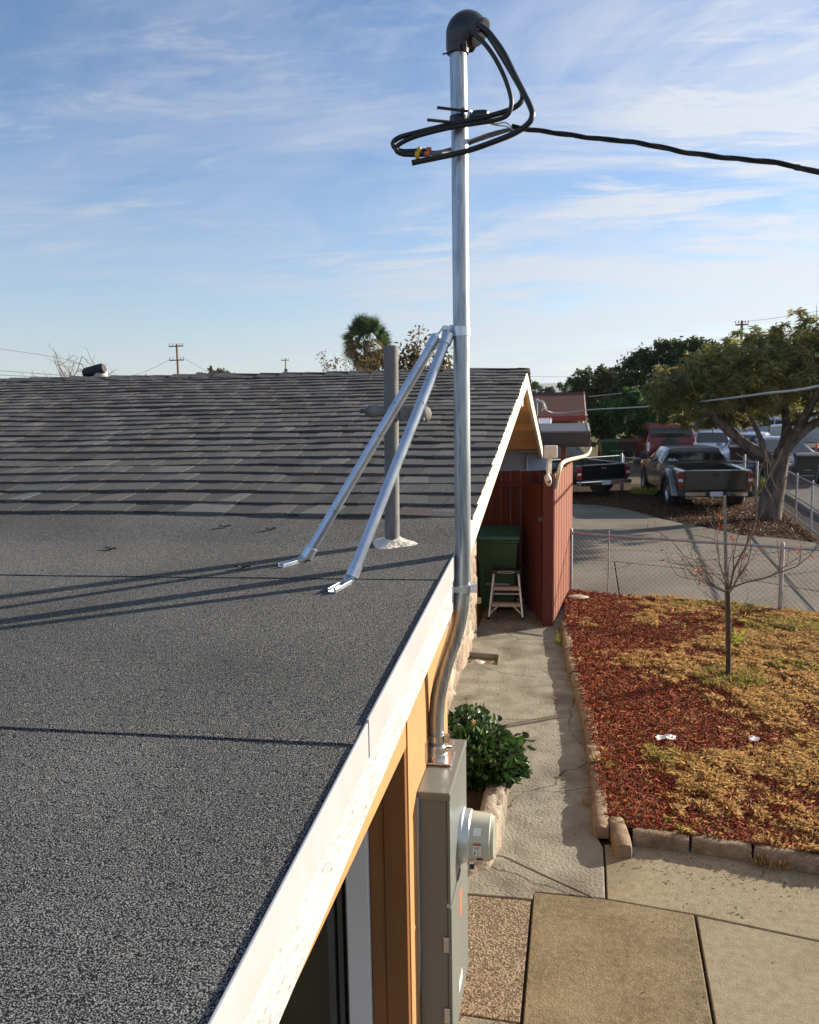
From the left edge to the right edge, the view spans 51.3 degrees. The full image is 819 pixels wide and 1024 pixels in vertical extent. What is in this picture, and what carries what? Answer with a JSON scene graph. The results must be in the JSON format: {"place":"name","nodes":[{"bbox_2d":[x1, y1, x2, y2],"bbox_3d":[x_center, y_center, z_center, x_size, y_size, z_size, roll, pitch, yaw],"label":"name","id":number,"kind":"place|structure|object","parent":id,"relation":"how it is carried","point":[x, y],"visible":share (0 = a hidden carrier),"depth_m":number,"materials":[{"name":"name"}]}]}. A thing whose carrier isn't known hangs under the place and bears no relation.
{"place":"outdoors","nodes":[
{"label":"outdoors","id":0,"kind":"place"},
{"bbox_2d":[0,0,818,382],"label":"sky","id":1,"kind":"structure","parent":0,"point":[224,180],"materials":[{"name":"blue"}]},
{"bbox_2d":[458,1015,512,1023],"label":"porch floor","id":2,"kind":"structure","parent":0,"point":[465,1020],"depth_m":4.12,"materials":[{"name":"concrete"}]},
{"bbox_2d":[447,598,604,899],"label":"path","id":3,"kind":"structure","parent":0,"point":[529,660],"depth_m":7.47,"materials":[{"name":"concrete"}]},
{"bbox_2d":[448,718,509,876],"bbox_3d":[0.403,2.058,6.469,0.716,0.254,2.268,1,8,11],"label":"stone planter","id":4,"kind":"object","parent":3,"relation":"on","point":[492,799],"visible":0.22,"depth_m":5.95,"materials":[{"name":"beige stone"}]},
{"bbox_2d":[447,698,536,792],"bbox_3d":[0.534,1.811,6.759,0.942,0.444,1.410,1,8,11],"label":"leafy bush","id":5,"kind":"object","parent":4,"relation":"in","point":[496,750],"visible":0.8,"depth_m":6.43,"materials":[{"name":"green plant"}]},
{"bbox_2d":[477,525,521,607],"bbox_3d":[1.254,0.785,11.994,0.633,1.144,0.759,0,8,8],"label":"wheeled bin","id":6,"kind":"object","parent":3,"relation":"on","point":[497,545],"visible":0.77,"depth_m":11.69,"materials":[{"name":"green plastic"}]},
{"bbox_2d":[487,567,523,619],"bbox_3d":[1.312,1.089,11.582,0.488,0.655,0.447,0,8,8],"label":"step stool","id":7,"kind":"object","parent":3,"relation":"on","point":[499,570],"visible":1,"depth_m":11.45,"materials":[{"name":"metal"}]},
{"bbox_2d":[477,462,572,625],"bbox_3d":[1.290,0.356,12.056,1.981,1.980,2.048,1,8,11],"label":"red board fence","id":8,"kind":"object","parent":3,"relation":"on","point":[508,499],"visible":0.42,"depth_m":12.18,"materials":[{"name":"red wood"}]},
{"bbox_2d":[524,484,542,619],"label":"fence gate","id":9,"kind":"structure","parent":8,"relation":"attached to","point":[533,510],"depth_m":11.44,"materials":[{"name":"red wood"}]},
{"bbox_2d":[544,445,556,485],"bbox_3d":[1.784,-0.578,10.803,0.170,0.517,0.214,1,8,11],"label":"security camera","id":10,"kind":"object","parent":8,"relation":"attached to","point":[550,452],"visible":1,"depth_m":10.80,"materials":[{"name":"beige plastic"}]},
{"bbox_2d":[554,447,591,488],"bbox_3d":[2.486,-0.720,12.715,0.099,0.341,3.897,2,8,18],"label":"drain pipe","id":11,"kind":"object","parent":8,"relation":"attached to","point":[559,469],"visible":0.99,"depth_m":11.10,"materials":[{"name":"white plastic"}]},
{"bbox_2d":[553,632,562,646],"bbox_3d":[1.855,1.525,10.347,0.253,0.110,0.556,1,8,11],"label":"weed tuft","id":12,"kind":"object","parent":3,"relation":"on","point":[558,640],"visible":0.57,"depth_m":10.28,"materials":[{"name":"green plant"}]},
{"bbox_2d":[560,621,572,652],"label":"edging block","id":13,"kind":"structure","parent":3,"relation":"on","point":[565,640],"depth_m":10.24,"materials":[{"name":"beige concrete"}]},
{"bbox_2d":[564,649,576,677],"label":"edging block","id":14,"kind":"structure","parent":3,"relation":"on","point":[570,665],"depth_m":9.34,"materials":[{"name":"beige concrete"}]},
{"bbox_2d":[582,789,588,806],"bbox_3d":[1.304,2.114,6.319,0.069,0.053,0.238,1,8,11],"label":"weed tuft","id":15,"kind":"object","parent":3,"relation":"on","point":[584,800],"visible":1,"depth_m":6.28,"materials":[{"name":"green plant"}]},
{"bbox_2d":[589,764,604,794],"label":"edging block","id":16,"kind":"structure","parent":3,"relation":"on","point":[594,783],"depth_m":6.51,"materials":[{"name":"beige concrete"}]},
{"bbox_2d":[591,790,609,838],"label":"edging block","id":17,"kind":"structure","parent":3,"relation":"on","point":[600,823],"depth_m":5.92,"materials":[{"name":"beige concrete"}]},
{"bbox_2d":[477,623,815,1005],"bbox_3d":[1.603,2.039,7.005,2.595,0.027,8.327,1,8,11],"label":"paving debris","id":18,"kind":"object","parent":3,"relation":"on","point":[667,860],"visible":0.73,"depth_m":5.35,"materials":[{"name":"brown plant"}]},
{"bbox_2d":[468,856,588,906],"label":"path slab","id":19,"kind":"structure","parent":0,"point":[502,878],"depth_m":5.26,"materials":[{"name":"concrete"}]},
{"bbox_2d":[508,392,586,452],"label":"neighbour house","id":20,"kind":"structure","parent":0,"point":[558,402],"depth_m":35.18,"materials":[{"name":"brown"}]},
{"bbox_2d":[536,399,546,415],"bbox_3d":[5.080,-4.002,32.768,0.146,0.707,0.719,-5,9,-28],"label":"service mast","id":21,"kind":"object","parent":20,"relation":"attached to","point":[542,406],"visible":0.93,"depth_m":32.92,"materials":[{"name":"metal"}]},
{"bbox_2d":[530,383,591,392],"bbox_3d":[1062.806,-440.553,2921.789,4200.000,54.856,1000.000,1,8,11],"label":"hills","id":22,"kind":"structure","parent":0,"point":[545,385],"depth_m":3012.54,"materials":[{"name":"white"}]},
{"bbox_2d":[572,559,617,594],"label":"driveway","id":23,"kind":"structure","parent":0,"point":[585,568],"depth_m":14.02,"materials":[{"name":"concrete"}]},
{"bbox_2d":[539,423,590,466],"bbox_3d":[1.521,-0.390,15.818,3.530,2.430,1.740,1,8,11],"label":"patio cover","id":24,"kind":"object","parent":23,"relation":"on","point":[563,436],"visible":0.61,"depth_m":14.65,"materials":[{"name":"metal"}]},
{"bbox_2d":[588,390,641,396],"bbox_3d":[9.737,-5.487,38.979,0.139,0.449,9.474,-2,8,-7],"label":"overhead wire","id":25,"kind":"object","parent":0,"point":[615,393],"visible":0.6,"depth_m":39.65,"materials":[{"name":"grey metal"}]},
{"bbox_2d":[523,893,711,1023],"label":"patio","id":26,"kind":"structure","parent":0,"point":[583,968],"depth_m":4.50,"materials":[{"name":"brown concrete"}]},
{"bbox_2d":[467,395,817,1023],"bbox_3d":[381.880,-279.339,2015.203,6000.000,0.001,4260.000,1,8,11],"label":"ground","id":27,"kind":"structure","parent":0,"point":[481,609],"depth_m":9.97,"materials":[{"name":"grey concrete"}]},
{"bbox_2d":[19,345,114,376],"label":"bare tree","id":28,"kind":"object","parent":27,"relation":"on","point":[63,373],"visible":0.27,"depth_m":48.55,"materials":[{"name":"brown plant"}]},
{"bbox_2d":[169,343,184,373],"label":"utility pole","id":29,"kind":"object","parent":27,"relation":"on","point":[177,360],"visible":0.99,"depth_m":105.33,"materials":[{"name":"brown wood"}]},
{"bbox_2d":[196,365,234,373],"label":"round tree","id":30,"kind":"object","parent":27,"relation":"on","point":[213,371],"visible":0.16,"depth_m":95.76,"materials":[{"name":"green plant"}]},
{"bbox_2d":[0,368,547,1023],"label":"house","id":31,"kind":"structure","parent":27,"relation":"on","point":[212,764],"depth_m":2.68,"materials":[{"name":"grey"}]},
{"bbox_2d":[82,363,107,376],"bbox_3d":[-3.743,-1.603,10.191,0.290,0.333,0.186,1,8,11],"label":"roof vent","id":32,"kind":"object","parent":31,"relation":"on","point":[100,369],"visible":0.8,"depth_m":10.10,"materials":[{"name":"black metal"}]},
{"bbox_2d":[279,917,329,1023],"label":"glass door","id":33,"kind":"structure","parent":31,"relation":"in","point":[308,1003],"depth_m":3.41,"materials":[{"name":"black glass"}]},
{"bbox_2d":[278,328,441,567],"bbox_3d":[-0.202,-0.260,3.420,0.684,0.932,0.107,-3,8,-11],"label":"roof brace","id":34,"kind":"object","parent":31,"relation":"attached to","point":[311,547],"visible":0.97,"depth_m":3.41,"materials":[{"name":"metal"}]},
{"bbox_2d":[327,325,453,592],"bbox_3d":[-0.072,-0.226,3.204,0.664,0.961,0.083,-9,11,-44],"label":"roof brace","id":35,"kind":"object","parent":31,"relation":"attached to","point":[353,572],"visible":1,"depth_m":3.22,"materials":[{"name":"metal"}]},
{"bbox_2d":[359,345,431,548],"bbox_3d":[-0.078,-0.265,3.601,0.295,0.863,0.223,4,9,32],"label":"vent pipe","id":36,"kind":"object","parent":31,"relation":"attached to","point":[392,538],"visible":0.83,"depth_m":3.60,"materials":[{"name":"grey metal"}]},
{"bbox_2d":[416,733,496,1023],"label":"meter cabinet","id":37,"kind":"object","parent":31,"relation":"attached to","point":[455,836],"visible":0.93,"depth_m":3.44,"materials":[{"name":"grey metal"}]},
{"bbox_2d":[429,9,489,746],"bbox_3d":[0.191,-0.409,3.381,0.266,2.957,0.132,-1,8,2],"label":"service mast","id":38,"kind":"object","parent":31,"relation":"attached to","point":[462,42],"visible":0.93,"depth_m":3.35,"materials":[{"name":"metal"}]},
{"bbox_2d":[391,28,523,158],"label":"service conductors","id":39,"kind":"object","parent":38,"relation":"attached to","point":[419,152],"visible":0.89,"depth_m":3.17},
{"bbox_2d":[427,106,514,129],"bbox_3d":[0.228,-1.470,3.219,0.330,0.090,0.138,-1,8,-1],"label":"cable clamp","id":40,"kind":"object","parent":38,"relation":"attached to","point":[473,113],"visible":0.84,"depth_m":3.17,"materials":[{"name":"metal"}]},
{"bbox_2d":[430,124,818,174],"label":"service drop cable","id":41,"kind":"object","parent":40,"relation":"attached to","point":[798,167],"visible":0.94,"depth_m":3.04,"materials":[{"name":"black rubber"}]},
{"bbox_2d":[411,22,534,165],"bbox_3d":[0.234,-1.549,3.144,0.464,0.499,0.082,1,8,15],"label":"neutral wire","id":42,"kind":"object","parent":38,"relation":"hanging from","point":[486,30],"visible":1,"depth_m":3.11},
{"bbox_2d":[281,358,288,371],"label":"utility pole","id":43,"kind":"object","parent":27,"relation":"on","point":[285,369],"visible":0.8,"depth_m":175.07,"materials":[{"name":"brown wood"}]},
{"bbox_2d":[315,351,359,371],"bbox_3d":[-2.637,-4.398,31.759,1.782,3.196,0.859,1,8,11],"label":"leafy shrub","id":44,"kind":"object","parent":27,"relation":"on","point":[330,365],"visible":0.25,"depth_m":31.59,"materials":[{"name":"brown plant"}]},
{"bbox_2d":[339,311,392,370],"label":"palm tree","id":45,"kind":"object","parent":27,"relation":"on","point":[361,327],"visible":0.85,"depth_m":64.98,"materials":[{"name":"green plant"}]},
{"bbox_2d":[354,324,452,370],"bbox_3d":[-0.259,-4.617,30.344,4.067,3.980,1.498,1,8,11],"label":"leafy tree","id":46,"kind":"object","parent":27,"relation":"on","point":[412,359],"visible":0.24,"depth_m":30.01,"materials":[{"name":"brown plant"}]},
{"bbox_2d":[470,659,484,663],"bbox_3d":[0.780,1.752,9.774,0.200,0.129,0.168,1,8,11],"label":"round stone","id":47,"kind":"object","parent":27,"relation":"on","point":[477,661],"visible":0.41,"depth_m":9.74,"materials":[{"name":"white stone"}]},
{"bbox_2d":[484,660,496,664],"bbox_3d":[0.922,1.756,9.731,0.162,0.136,0.177,1,8,11],"label":"round stone","id":48,"kind":"object","parent":27,"relation":"on","point":[490,662],"visible":0.41,"depth_m":9.70,"materials":[{"name":"stone"}]},
{"bbox_2d":[459,896,530,1023],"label":"gravel panel","id":49,"kind":"structure","parent":27,"relation":"on","point":[498,932],"depth_m":4.58,"materials":[{"name":"beige gravel"}]},
{"bbox_2d":[531,380,553,392],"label":"round tree","id":50,"kind":"object","parent":27,"relation":"on","point":[535,386],"visible":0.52,"depth_m":114.92,"materials":[{"name":"green plant"}]},
{"bbox_2d":[553,380,575,391],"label":"round tree","id":51,"kind":"object","parent":27,"relation":"on","point":[564,387],"visible":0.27,"depth_m":116.85,"materials":[{"name":"green plant"}]},
{"bbox_2d":[565,363,632,415],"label":"olive tree","id":52,"kind":"object","parent":27,"relation":"on","point":[601,380],"visible":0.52,"depth_m":51.56,"materials":[{"name":"green plant"}]},
{"bbox_2d":[598,439,618,460],"bbox_3d":[8.702,-2.679,37.344,0.794,0.983,0.938,0,8,5],"label":"wheeled bin","id":53,"kind":"object","parent":27,"relation":"on","point":[606,446],"visible":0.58,"depth_m":36.97,"materials":[{"name":"green plastic"}]},
{"bbox_2d":[590,428,627,458],"bbox_3d":[9.049,-3.149,38.873,2.129,1.491,1.206,1,8,11],"label":"dry shrub","id":54,"kind":"object","parent":27,"relation":"on","point":[601,434],"visible":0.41,"depth_m":38.99,"materials":[{"name":"brown plant"}]},
{"bbox_2d":[611,450,624,461],"bbox_3d":[8.932,-2.367,36.625,0.573,0.551,0.692,1,8,11],"label":"wheeled bin","id":55,"kind":"object","parent":27,"relation":"on","point":[616,452],"visible":0.63,"depth_m":36.37,"materials":[{"name":"green plastic"}]},
{"bbox_2d":[618,439,633,460],"bbox_3d":[9.470,-2.686,37.300,0.734,0.983,0.871,1,8,13],"label":"wheeled bin","id":56,"kind":"object","parent":27,"relation":"on","point":[626,445],"visible":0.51,"depth_m":36.95,"materials":[{"name":"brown plastic"}]},
{"bbox_2d":[586,385,671,447],"bbox_3d":[9.893,-4.084,38.844,4.244,3.324,2.757,1,8,11],"label":"tree","id":57,"kind":"object","parent":27,"relation":"on","point":[611,422],"visible":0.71,"depth_m":38.27,"materials":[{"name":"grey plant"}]},
{"bbox_2d":[572,504,737,534],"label":"driveway panel","id":58,"kind":"structure","parent":27,"relation":"on","point":[596,517],"depth_m":19.77,"materials":[{"name":"concrete"}]},
{"bbox_2d":[632,422,696,464],"bbox_3d":[10.076,-2.635,33.930,2.260,1.840,4.836,0,8,9],"label":"parked suv","id":59,"kind":"object","parent":27,"relation":"on","point":[651,439],"visible":0.49,"depth_m":31.81,"materials":[{"name":"red paint"}]},
{"bbox_2d":[607,335,736,422],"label":"dark tree","id":60,"kind":"object","parent":27,"relation":"on","point":[667,352],"visible":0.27,"depth_m":41.32,"materials":[{"name":"green plant"}]},
{"bbox_2d":[563,588,818,854],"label":"bark mulch","id":61,"kind":"object","parent":27,"relation":"on","point":[618,671],"visible":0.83,"depth_m":7.68,"materials":[{"name":"red wood"}]},
{"bbox_2d":[567,594,588,599],"bbox_3d":[2.408,1.216,12.199,0.235,0.065,0.263,-8,11,-43],"label":"flat stone","id":62,"kind":"object","parent":61,"relation":"on","point":[579,596],"visible":0.96,"depth_m":12.14,"materials":[{"name":"beige stone"}]},
{"bbox_2d":[656,734,675,739],"bbox_3d":[2.151,1.890,7.171,0.175,0.029,0.094,1,8,11],"label":"paper scrap","id":63,"kind":"object","parent":61,"relation":"on","point":[668,736],"visible":1,"depth_m":7.17,"materials":[{"name":"white paper"}]},
{"bbox_2d":[566,591,818,852],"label":"dry grass","id":64,"kind":"structure","parent":61,"relation":"on","point":[790,764],"depth_m":7.93,"materials":[{"name":"plant"}]},
{"bbox_2d":[569,528,818,611],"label":"chain link fence","id":65,"kind":"object","parent":61,"relation":"on","point":[780,577],"visible":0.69,"depth_m":11.87,"materials":[{"name":"silver metal"}]},
{"bbox_2d":[723,496,727,642],"bbox_3d":[3.218,0.778,8.669,0.122,1.901,0.012,1,8,11],"label":"tree stake","id":66,"kind":"object","parent":61,"relation":"on","point":[725,527],"visible":0.64,"depth_m":8.60,"materials":[{"name":"brown wood"}]},
{"bbox_2d":[694,663,768,687],"bbox_3d":[3.270,1.655,8.647,0.758,0.097,0.745,1,8,11],"label":"weed patch","id":67,"kind":"object","parent":61,"relation":"on","point":[726,676],"visible":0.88,"depth_m":8.62,"materials":[{"name":"green plant"}]},
{"bbox_2d":[647,434,818,678],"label":"young tree","id":68,"kind":"object","parent":61,"relation":"on","point":[729,588],"visible":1,"depth_m":8.60,"materials":[{"name":"brown plant"}]},
{"bbox_2d":[748,736,759,741],"bbox_3d":[2.863,1.886,7.096,0.096,0.031,0.084,1,8,11],"label":"paper scrap","id":69,"kind":"object","parent":61,"relation":"on","point":[754,738],"visible":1,"depth_m":7.10,"materials":[{"name":"white paper"}]},
{"bbox_2d":[573,530,818,591],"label":"driveway panel","id":70,"kind":"structure","parent":27,"relation":"on","point":[579,540],"depth_m":15.84,"materials":[{"name":"concrete"}]},
{"bbox_2d":[658,373,750,428],"bbox_3d":[13.208,-4.290,37.731,4.489,3.935,2.722,1,8,11],"label":"shade tree","id":71,"kind":"object","parent":27,"relation":"on","point":[702,418],"visible":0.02,"depth_m":37.95,"materials":[{"name":"green plant"}]},
{"bbox_2d":[694,429,729,449],"bbox_3d":[12.275,-2.605,34.706,2.120,1.478,4.721,2,8,18],"label":"parked car","id":72,"kind":"object","parent":27,"relation":"on","point":[707,437],"visible":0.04,"depth_m":34.05,"materials":[{"name":"white metal"}]},
{"bbox_2d":[605,845,818,941],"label":"patio slab","id":73,"kind":"structure","parent":27,"relation":"on","point":[777,908],"depth_m":5.18,"materials":[{"name":"concrete"}]},
{"bbox_2d":[609,816,631,857],"bbox_3d":[1.410,2.169,5.718,0.118,0.104,0.382,0,8,5],"label":"edging block","id":74,"kind":"object","parent":73,"relation":"on","point":[620,839],"depth_m":5.62,"materials":[{"name":"beige concrete"}]},
{"bbox_2d":[692,835,751,860],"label":"edging block","id":75,"kind":"structure","parent":73,"relation":"on","point":[714,846],"depth_m":5.53,"materials":[{"name":"beige concrete"}]},
{"bbox_2d":[749,853,791,869],"bbox_3d":[2.284,2.205,5.396,0.298,0.092,0.172,1,8,11],"label":"weed tuft","id":76,"kind":"object","parent":73,"relation":"on","point":[784,867],"visible":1,"depth_m":5.38,"materials":[{"name":"brown plant"}]},
{"bbox_2d":[754,844,818,874],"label":"edging block","id":77,"kind":"structure","parent":73,"relation":"on","point":[803,861],"depth_m":5.39,"materials":[{"name":"beige concrete"}]},
{"bbox_2d":[614,562,818,611],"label":"driveway panel","id":78,"kind":"structure","parent":27,"relation":"on","point":[635,570],"depth_m":13.04,"materials":[{"name":"concrete"}]},
{"bbox_2d":[728,445,744,463],"bbox_3d":[11.526,-1.847,30.041,0.573,1.003,0.692,1,8,16],"label":"wheeled bin","id":79,"kind":"object","parent":27,"relation":"on","point":[735,449],"visible":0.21,"depth_m":29.76,"materials":[{"name":"grey plastic"}]},
{"bbox_2d":[716,431,769,472],"bbox_3d":[12.672,-2.235,31.805,2.140,1.478,4.821,3,9,28],"label":"parked car","id":80,"kind":"object","parent":27,"relation":"on","point":[746,434],"visible":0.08,"depth_m":31.39,"materials":[{"name":"silver metal"}]},
{"bbox_2d":[697,917,818,1023],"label":"patio slab","id":81,"kind":"structure","parent":27,"relation":"on","point":[749,980],"depth_m":4.41,"materials":[{"name":"concrete"}]},
{"bbox_2d":[745,435,818,483],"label":"parked car","id":82,"kind":"object","parent":27,"relation":"on","point":[771,442],"visible":0.13,"depth_m":28.28,"materials":[{"name":"white paint"}]},
{"bbox_2d":[537,385,818,413],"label":"overhead wire","id":83,"kind":"object","parent":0,"point":[800,389],"visible":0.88,"depth_m":16.48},
{"bbox_2d":[572,484,818,542],"bbox_3d":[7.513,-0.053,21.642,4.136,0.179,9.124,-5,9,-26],"label":"leaf litter","id":84,"kind":"object","parent":0,"point":[650,500],"visible":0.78,"depth_m":21.50,"materials":[{"name":"brown plant"}]},
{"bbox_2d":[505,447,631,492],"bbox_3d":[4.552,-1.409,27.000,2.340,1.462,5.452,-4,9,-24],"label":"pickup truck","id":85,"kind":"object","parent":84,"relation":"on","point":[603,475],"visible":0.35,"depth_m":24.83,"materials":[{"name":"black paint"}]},
{"bbox_2d":[552,453,622,491],"bbox_3d":[5.331,-1.135,25.671,2.895,1.145,0.068,-5,9,-30],"label":"chain link fence","id":86,"kind":"object","parent":84,"relation":"on","point":[621,458],"visible":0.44,"depth_m":25.85,"materials":[{"name":"silver metal"}]},
{"bbox_2d":[622,455,663,492],"bbox_3d":[7.103,-1.163,25.922,1.340,1.075,0.044,5,10,38],"label":"chain link fence","id":87,"kind":"object","parent":84,"relation":"on","point":[628,458],"visible":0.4,"depth_m":26.11,"materials":[{"name":"grey metal"}]},
{"bbox_2d":[628,485,658,494],"bbox_3d":[6.937,-0.656,25.208,0.900,0.270,0.886,-7,10,-35],"label":"weed patch","id":88,"kind":"object","parent":84,"relation":"on","point":[641,490],"visible":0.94,"depth_m":25.05,"materials":[{"name":"green plant"}]},
{"bbox_2d":[640,445,753,506],"bbox_3d":[7.898,-1.099,24.039,2.340,1.522,5.552,0,8,5],"label":"pickup truck","id":89,"kind":"object","parent":84,"relation":"on","point":[677,474],"visible":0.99,"depth_m":22.40,"materials":[{"name":"grey metal"}]},
{"bbox_2d":[632,305,818,520],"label":"street tree","id":90,"kind":"object","parent":84,"relation":"on","point":[774,359],"visible":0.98,"depth_m":19.33,"materials":[{"name":"green plant"}]},
{"bbox_2d":[711,454,758,501],"bbox_3d":[8.929,-0.955,23.446,1.258,1.275,0.060,6,10,40],"label":"chain link fence","id":91,"kind":"object","parent":84,"relation":"on","point":[756,468],"visible":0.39,"depth_m":23.11,"materials":[{"name":"grey metal"}]},
{"bbox_2d":[751,476,764,492],"bbox_3d":[10.215,-0.858,25.003,1.370,0.577,1.190,1,8,11],"label":"weed patch","id":92,"kind":"object","parent":84,"relation":"on","point":[761,482],"visible":0.16,"depth_m":24.68,"materials":[{"name":"green plant"}]},
{"bbox_2d":[783,471,818,535],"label":"chain link fence","id":93,"kind":"object","parent":84,"relation":"on","point":[811,507],"visible":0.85,"depth_m":18.86,"materials":[{"name":"silver metal"}]},
{"bbox_2d":[627,827,808,856],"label":"yard soil","id":94,"kind":"structure","parent":0,"point":[630,831],"depth_m":5.72,"materials":[{"name":"brown soil"}]},
{"bbox_2d":[570,672,584,690],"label":"edging block","id":95,"kind":"structure","parent":94,"relation":"on","point":[574,678],"depth_m":8.77,"materials":[{"name":"beige concrete"}]},
{"bbox_2d":[574,688,586,708],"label":"edging block","id":96,"kind":"structure","parent":94,"relation":"on","point":[577,697],"depth_m":8.28,"materials":[{"name":"beige concrete"}]},
{"bbox_2d":[579,703,593,727],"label":"edging block","id":97,"kind":"structure","parent":94,"relation":"on","point":[583,714],"depth_m":7.83,"materials":[{"name":"beige concrete"}]},
{"bbox_2d":[584,721,598,743],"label":"edging block","id":98,"kind":"structure","parent":94,"relation":"on","point":[587,736],"depth_m":7.39,"materials":[{"name":"beige concrete"}]},
{"bbox_2d":[585,741,600,769],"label":"edging block","id":99,"kind":"structure","parent":94,"relation":"on","point":[590,752],"depth_m":6.96,"materials":[{"name":"beige concrete"}]},
{"bbox_2d":[633,827,688,851],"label":"edging block","id":100,"kind":"structure","parent":94,"relation":"on","point":[658,839],"depth_m":5.64,"materials":[{"name":"beige concrete"}]},
{"bbox_2d":[752,471,818,517],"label":"sidewalk","id":101,"kind":"structure","parent":0,"point":[801,494],"depth_m":23.81,"materials":[{"name":"concrete"}]},
{"bbox_2d":[755,414,818,484],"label":"street","id":102,"kind":"structure","parent":0,"point":[811,445],"depth_m":45.64,"materials":[{"name":"grey asphalt"}]},
{"bbox_2d":[735,320,748,341],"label":"utility pole","id":103,"kind":"object","parent":102,"relation":"on","point":[741,326],"visible":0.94,"depth_m":83.64,"materials":[{"name":"brown wood"}]},
{"bbox_2d":[735,417,791,431],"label":"parked car","id":104,"kind":"object","parent":102,"relation":"on","point":[763,427],"visible":0.06,"depth_m":48.22,"materials":[{"name":"metal"}]},
{"bbox_2d":[760,349,811,415],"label":"roadside tree","id":105,"kind":"object","parent":102,"relation":"on","point":[778,411],"visible":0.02,"depth_m":76.82,"materials":[{"name":"green plant"}]},
{"bbox_2d":[767,410,818,442],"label":"pickup truck","id":106,"kind":"object","parent":102,"relation":"on","point":[812,436],"visible":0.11,"depth_m":43.00,"materials":[{"name":"white metal"}]},
{"bbox_2d":[793,452,818,485],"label":"wheeled bin","id":107,"kind":"object","parent":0,"point":[806,464],"visible":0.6,"depth_m":25.41,"materials":[{"name":"grey plastic"}]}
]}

